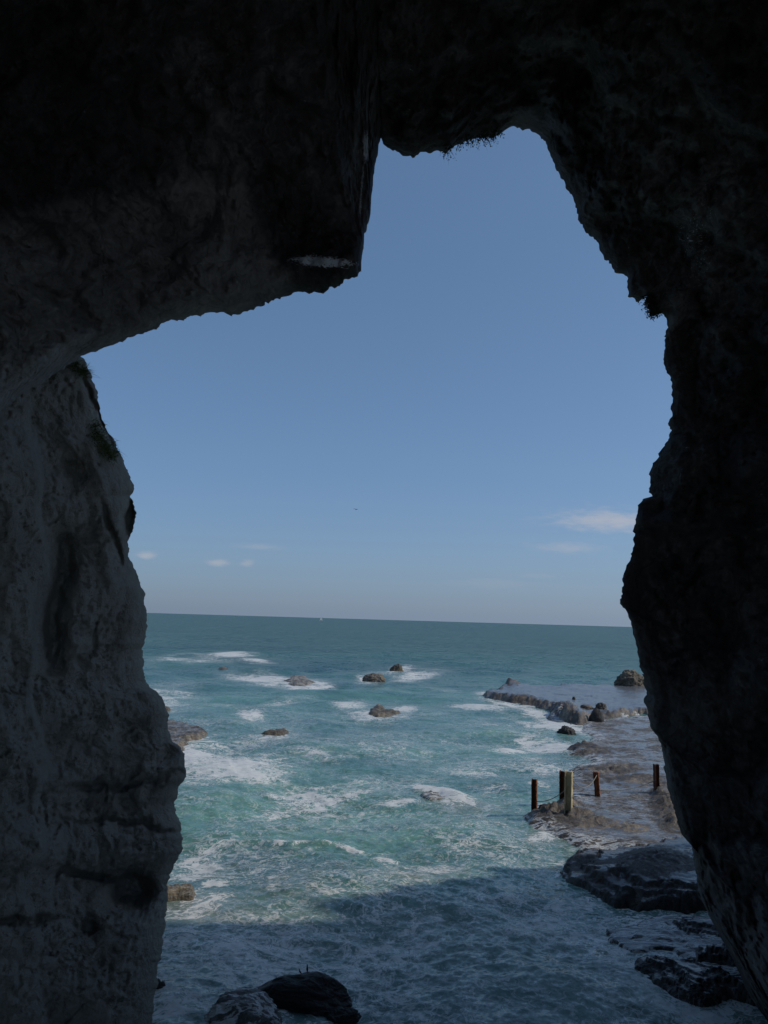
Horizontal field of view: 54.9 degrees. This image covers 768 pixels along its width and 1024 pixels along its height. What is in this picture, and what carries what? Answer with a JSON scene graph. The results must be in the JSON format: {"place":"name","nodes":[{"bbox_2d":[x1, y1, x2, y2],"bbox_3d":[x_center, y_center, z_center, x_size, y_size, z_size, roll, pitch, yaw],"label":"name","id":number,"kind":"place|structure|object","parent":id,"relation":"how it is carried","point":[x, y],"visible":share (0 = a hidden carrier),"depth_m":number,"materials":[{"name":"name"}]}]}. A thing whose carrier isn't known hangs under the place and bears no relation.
{"place":"outdoors","nodes":[
{"label":"outdoors","id":0,"kind":"place"},
{"bbox_2d":[0,356,185,1023],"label":"cliff","id":1,"kind":"structure","parent":0,"point":[92,768],"depth_m":17.89,"materials":[{"name":"grey stone"}]},
{"bbox_2d":[67,359,99,382],"bbox_3d":[-8.233,-3.901,20.184,0.751,0.906,1.623,2,-8,0],"label":"grass tuft","id":2,"kind":"object","parent":1,"relation":"on","point":[82,371],"visible":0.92,"depth_m":20.14,"materials":[{"name":"green plant"}]},
{"bbox_2d":[86,417,121,468],"bbox_3d":[-7.701,-1.874,20.275,1.052,1.766,2.166,2,-8,0],"label":"grass tuft","id":3,"kind":"object","parent":1,"relation":"attached to","point":[105,448],"visible":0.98,"depth_m":20.06,"materials":[{"name":"green plant"}]},
{"bbox_2d":[81,126,672,626],"label":"sky","id":4,"kind":"structure","parent":0,"point":[491,400],"materials":[{"name":"blue"}]},
{"bbox_2d":[0,0,767,1020],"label":"cave arch","id":5,"kind":"structure","parent":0,"point":[166,160],"depth_m":17.25,"materials":[{"name":"grey stone"}]},
{"bbox_2d":[439,125,504,163],"bbox_3d":[2.525,-10.610,21.373,2.316,1.690,1.001,7,-10,-30],"label":"hanging plant","id":6,"kind":"object","parent":5,"relation":"hanging from","point":[491,137],"visible":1,"depth_m":21.47,"materials":[{"name":"green plant"}]},
{"bbox_2d":[638,290,661,321],"bbox_3d":[7.594,-5.894,21.153,0.764,0.885,0.796,2,-8,0],"label":"hanging plant","id":7,"kind":"object","parent":5,"relation":"hanging from","point":[650,304],"visible":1,"depth_m":21.06,"materials":[{"name":"green plant"}]},
{"bbox_2d":[142,613,767,1023],"bbox_3d":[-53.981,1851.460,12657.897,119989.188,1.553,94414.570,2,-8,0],"label":"sea","id":8,"kind":"structure","parent":0,"point":[324,837],"depth_m":35.32,"materials":[{"name":"liquid"}]},
{"bbox_2d":[156,978,165,988],"bbox_3d":[-6.031,12.710,19.665,0.507,0.505,0.395,2,-8,0],"label":"rock","id":9,"kind":"object","parent":8,"relation":"in","point":[161,984],"visible":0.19,"depth_m":19.62,"materials":[{"name":"black stone"}]},
{"bbox_2d":[167,883,195,901],"bbox_3d":[-7.693,13.845,26.375,3.436,1.066,2.484,2,-8,0],"label":"reef","id":10,"kind":"object","parent":8,"relation":"in","point":[182,892],"visible":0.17,"depth_m":26.17},
{"bbox_2d":[168,719,207,750],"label":"reef","id":11,"kind":"object","parent":8,"relation":"in","point":[182,734],"visible":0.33,"depth_m":61.02},
{"bbox_2d":[204,987,281,1023],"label":"boulder","id":12,"kind":"object","parent":8,"relation":"in","point":[245,1005],"visible":0.99,"depth_m":18.13,"materials":[{"name":"grey stone"}]},
{"bbox_2d":[261,728,288,735],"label":"reef","id":13,"kind":"object","parent":8,"relation":"in","point":[278,732],"visible":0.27,"depth_m":63.33},
{"bbox_2d":[284,675,315,686],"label":"reef","id":14,"kind":"object","parent":8,"relation":"in","point":[298,680],"visible":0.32,"depth_m":114.35},
{"bbox_2d":[256,971,352,1014],"bbox_3d":[-2.294,12.739,19.583,2.946,0.913,1.451,2,-8,0],"label":"boulder","id":15,"kind":"object","parent":8,"relation":"in","point":[307,992],"visible":0.6,"depth_m":19.21,"materials":[{"name":"black stone"}]},
{"bbox_2d":[308,1008,330,1015],"bbox_3d":[-1.609,12.794,18.990,0.903,0.163,0.420,2,-8,0],"label":"rock","id":16,"kind":"object","parent":8,"relation":"on","point":[322,1013],"visible":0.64,"depth_m":18.84,"materials":[{"name":"black stone"}]},
{"bbox_2d":[326,1006,361,1023],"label":"rock","id":17,"kind":"object","parent":8,"relation":"on","point":[342,1015],"visible":1,"depth_m":18.62,"materials":[{"name":"black stone"}]},
{"bbox_2d":[362,673,385,681],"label":"sea rock","id":18,"kind":"object","parent":8,"relation":"in","point":[373,677],"visible":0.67,"depth_m":121.50,"materials":[{"name":"grey stone"}]},
{"bbox_2d":[369,704,400,716],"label":"reef","id":19,"kind":"object","parent":8,"relation":"in","point":[378,710],"visible":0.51,"depth_m":79.25},
{"bbox_2d":[390,664,403,671],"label":"sea rock","id":20,"kind":"object","parent":8,"relation":"in","point":[397,667],"visible":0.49,"depth_m":145.77,"materials":[{"name":"grey stone"}]},
{"bbox_2d":[420,791,446,800],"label":"reef","id":21,"kind":"object","parent":8,"relation":"in","point":[431,795],"visible":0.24,"depth_m":42.31},
{"bbox_2d":[483,678,647,724],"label":"rock shelf","id":22,"kind":"object","parent":8,"relation":"in","point":[559,703],"visible":0.44,"depth_m":94.97,"materials":[{"name":"grey stone"}]},
{"bbox_2d":[580,705,592,708],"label":"shelf rock","id":23,"kind":"object","parent":22,"relation":"on","point":[586,706],"visible":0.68,"depth_m":83.91,"materials":[{"name":"grey stone"}]},
{"bbox_2d":[589,708,603,721],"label":"shelf block","id":24,"kind":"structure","parent":22,"relation":"on","point":[596,714],"depth_m":76.52,"materials":[{"name":"grey stone"}]},
{"bbox_2d":[595,702,606,709],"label":"shelf rock","id":25,"kind":"object","parent":22,"relation":"on","point":[600,705],"visible":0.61,"depth_m":83.71,"materials":[{"name":"grey stone"}]},
{"bbox_2d":[614,669,643,685],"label":"sea rock","id":26,"kind":"object","parent":22,"relation":"on","point":[633,677],"visible":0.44,"depth_m":118.08,"materials":[{"name":"grey stone"}]},
{"bbox_2d":[557,725,575,734],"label":"sea rock","id":27,"kind":"object","parent":8,"relation":"in","point":[566,730],"visible":0.52,"depth_m":67.84,"materials":[{"name":"grey stone"}]},
{"bbox_2d":[523,715,682,849],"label":"rock shelf","id":28,"kind":"object","parent":8,"relation":"in","point":[621,754],"visible":0.38,"depth_m":42.59,"materials":[{"name":"grey stone"}]},
{"bbox_2d":[531,778,537,810],"bbox_3d":[7.966,15.180,39.148,0.312,2.004,0.318,-1,-9,20],"label":"steel post","id":29,"kind":"object","parent":28,"relation":"on","point":[534,792],"visible":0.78,"depth_m":39.15,"materials":[{"name":"metal"}]},
{"bbox_2d":[559,770,564,799],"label":"steel post","id":30,"kind":"object","parent":28,"relation":"on","point":[561,781],"visible":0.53,"depth_m":41.31,"materials":[{"name":"metal"}]},
{"bbox_2d":[564,770,572,813],"bbox_3d":[9.550,14.699,38.261,0.385,2.492,0.385,-1,-9,24],"label":"steel post","id":31,"kind":"object","parent":28,"relation":"on","point":[568,794],"visible":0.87,"depth_m":38.24,"materials":[{"name":"beige metal"}]},
{"bbox_2d":[593,771,600,796],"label":"steel post","id":32,"kind":"object","parent":28,"relation":"on","point":[597,786],"visible":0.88,"depth_m":43.22,"materials":[{"name":"metal"}]},
{"bbox_2d":[600,781,653,790],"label":"rope","id":33,"kind":"object","parent":32,"relation":"attached to","point":[625,789],"visible":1,"depth_m":43.57,"materials":[{"name":"beige fabric"}]},
{"bbox_2d":[653,764,659,791],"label":"steel post","id":34,"kind":"object","parent":28,"relation":"on","point":[656,783],"visible":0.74,"depth_m":44.09,"materials":[{"name":"metal"}]},
{"bbox_2d":[560,837,706,914],"bbox_3d":[12.051,14.984,31.031,10.284,1.755,11.888,-1,-9,19],"label":"rock ledge","id":35,"kind":"object","parent":8,"relation":"in","point":[660,875],"visible":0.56,"depth_m":28.62,"materials":[{"name":"grey stone"}]},
{"bbox_2d":[606,914,742,982],"bbox_3d":[9.928,14.211,23.652,6.465,1.002,6.616,0,-9,14],"label":"rock ledge","id":36,"kind":"object","parent":8,"relation":"in","point":[655,933],"visible":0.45,"depth_m":23.82,"materials":[{"name":"grey stone"}]},
{"bbox_2d":[665,917,719,936],"bbox_3d":[10.934,14.312,24.718,3.974,1.188,2.669,2,-8,0],"label":"rock ledge","id":37,"kind":"object","parent":8,"relation":"in","point":[695,926],"visible":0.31,"depth_m":24.60,"materials":[{"name":"grey stone"}]},
{"bbox_2d":[634,955,754,1006],"bbox_3d":[8.770,13.644,21.241,3.864,1.371,3.800,2,-8,0],"label":"wedge rock","id":38,"kind":"object","parent":8,"relation":"in","point":[695,983],"visible":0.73,"depth_m":20.65,"materials":[{"name":"grey stone"}]},
{"bbox_2d":[695,943,735,966],"bbox_3d":[10.605,13.926,22.451,3.054,1.268,2.632,-1,-9,15],"label":"rock ledge","id":39,"kind":"object","parent":8,"relation":"in","point":[717,954],"visible":0.2,"depth_m":22.41,"materials":[{"name":"grey stone"}]}
]}

